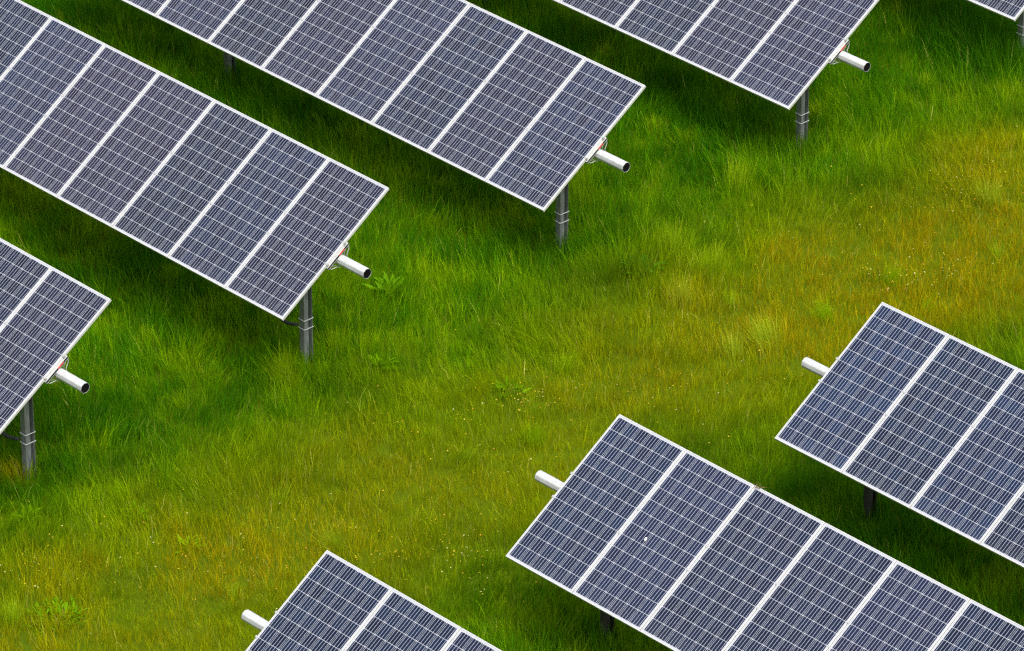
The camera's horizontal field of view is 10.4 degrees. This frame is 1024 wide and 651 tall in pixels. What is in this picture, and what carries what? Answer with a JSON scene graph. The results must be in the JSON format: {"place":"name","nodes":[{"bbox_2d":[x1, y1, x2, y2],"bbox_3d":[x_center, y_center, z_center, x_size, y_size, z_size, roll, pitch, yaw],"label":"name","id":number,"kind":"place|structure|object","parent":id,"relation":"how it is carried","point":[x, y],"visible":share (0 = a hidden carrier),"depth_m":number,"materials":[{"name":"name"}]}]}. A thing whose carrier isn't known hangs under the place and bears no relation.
{"place":"outdoors","nodes":[
{"label":"outdoors","id":0,"kind":"place"},
{"bbox_2d":[0,0,1023,650],"bbox_3d":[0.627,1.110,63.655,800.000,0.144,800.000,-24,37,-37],"label":"ground","id":1,"kind":"structure","parent":0,"point":[466,474],"depth_m":64.17,"materials":[{"name":"green plant"}]},
{"bbox_2d":[14,504,42,519],"bbox_3d":[-5.289,2.050,61.834,0.326,0.157,0.268,-24,37,-37],"label":"broadleaf weed","id":2,"kind":"object","parent":1,"relation":"on","point":[26,512],"visible":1,"depth_m":61.88,"materials":[{"name":"green plant"}]},
{"bbox_2d":[23,595,87,634],"bbox_3d":[-4.849,3.086,60.017,0.764,0.117,0.729,-24,37,-37],"label":"broadleaf weed","id":3,"kind":"object","parent":1,"relation":"on","point":[66,608],"visible":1,"depth_m":60.11,"materials":[{"name":"green plant"}]},
{"bbox_2d":[0,238,111,478],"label":"solar array","id":4,"kind":"object","parent":1,"relation":"on","point":[49,314],"visible":0.98,"depth_m":61.89,"materials":[{"name":"blue glass"}]},
{"bbox_2d":[119,500,149,520],"bbox_3d":[-4.119,2.053,61.881,0.322,0.092,0.375,-15,33,-26],"label":"broadleaf weed","id":5,"kind":"object","parent":1,"relation":"on","point":[139,513],"visible":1,"depth_m":61.91,"materials":[{"name":"green plant"}]},
{"bbox_2d":[175,533,205,552],"bbox_3d":[-3.478,2.362,61.296,0.388,0.146,0.371,6,29,10],"label":"broadleaf weed","id":6,"kind":"object","parent":1,"relation":"on","point":[182,541],"visible":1,"depth_m":61.36,"materials":[{"name":"green plant"}]},
{"bbox_2d":[0,0,388,361],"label":"solar array","id":7,"kind":"object","parent":1,"relation":"on","point":[256,213],"visible":0.99,"depth_m":65.54,"materials":[{"name":"blue glass"}]},
{"bbox_2d":[241,550,501,650],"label":"solar array","id":8,"kind":"object","parent":1,"relation":"on","point":[333,602],"visible":1,"depth_m":56.44,"materials":[{"name":"blue glass"}]},
{"bbox_2d":[121,0,645,251],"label":"solar array","id":9,"kind":"object","parent":1,"relation":"on","point":[509,107],"visible":0.99,"depth_m":67.66,"materials":[{"name":"blue glass"}]},
{"bbox_2d":[361,271,407,296],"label":"broadleaf weed","id":10,"kind":"object","parent":1,"relation":"on","point":[386,278],"visible":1,"depth_m":66.25,"materials":[{"name":"green plant"}]},
{"bbox_2d":[370,353,398,369],"bbox_3d":[-1.478,0.414,64.813,0.381,0.124,0.421,-24,37,-37],"label":"broadleaf weed","id":11,"kind":"object","parent":1,"relation":"on","point":[379,358],"visible":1,"depth_m":64.87,"materials":[{"name":"green plant"}]},
{"bbox_2d":[0,126,1023,634],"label":"wildflowers","id":12,"kind":"object","parent":1,"relation":"on","point":[582,384],"visible":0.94,"depth_m":63.72,"materials":[{"name":"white plant"}]},
{"bbox_2d":[494,376,531,396],"bbox_3d":[-0.030,0.696,64.313,0.426,0.114,0.429,-24,37,-37],"label":"broadleaf weed","id":13,"kind":"object","parent":1,"relation":"on","point":[511,383],"visible":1,"depth_m":64.36,"materials":[{"name":"green plant"}]},
{"bbox_2d":[616,253,665,274],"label":"broadleaf weed","id":14,"kind":"object","parent":1,"relation":"on","point":[642,258],"visible":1,"depth_m":66.61,"materials":[{"name":"green plant"}]},
{"bbox_2d":[483,0,878,147],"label":"solar array","id":15,"kind":"object","parent":1,"relation":"on","point":[783,53],"visible":0.99,"depth_m":68.99,"materials":[{"name":"blue glass"}]},
{"bbox_2d":[506,414,1023,650],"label":"solar array","id":16,"kind":"object","parent":1,"relation":"on","point":[720,559],"visible":1,"depth_m":57.77,"materials":[{"name":"blue glass"}]},
{"bbox_2d":[775,302,1023,567],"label":"solar array","id":17,"kind":"object","parent":1,"relation":"on","point":[918,416],"visible":0.98,"depth_m":60.45,"materials":[{"name":"blue glass"}]},
{"bbox_2d":[966,0,1023,60],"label":"solar array","id":18,"kind":"object","parent":1,"relation":"on","point":[1012,10],"visible":0.83,"depth_m":70.48,"materials":[{"name":"blue glass"}]}
]}

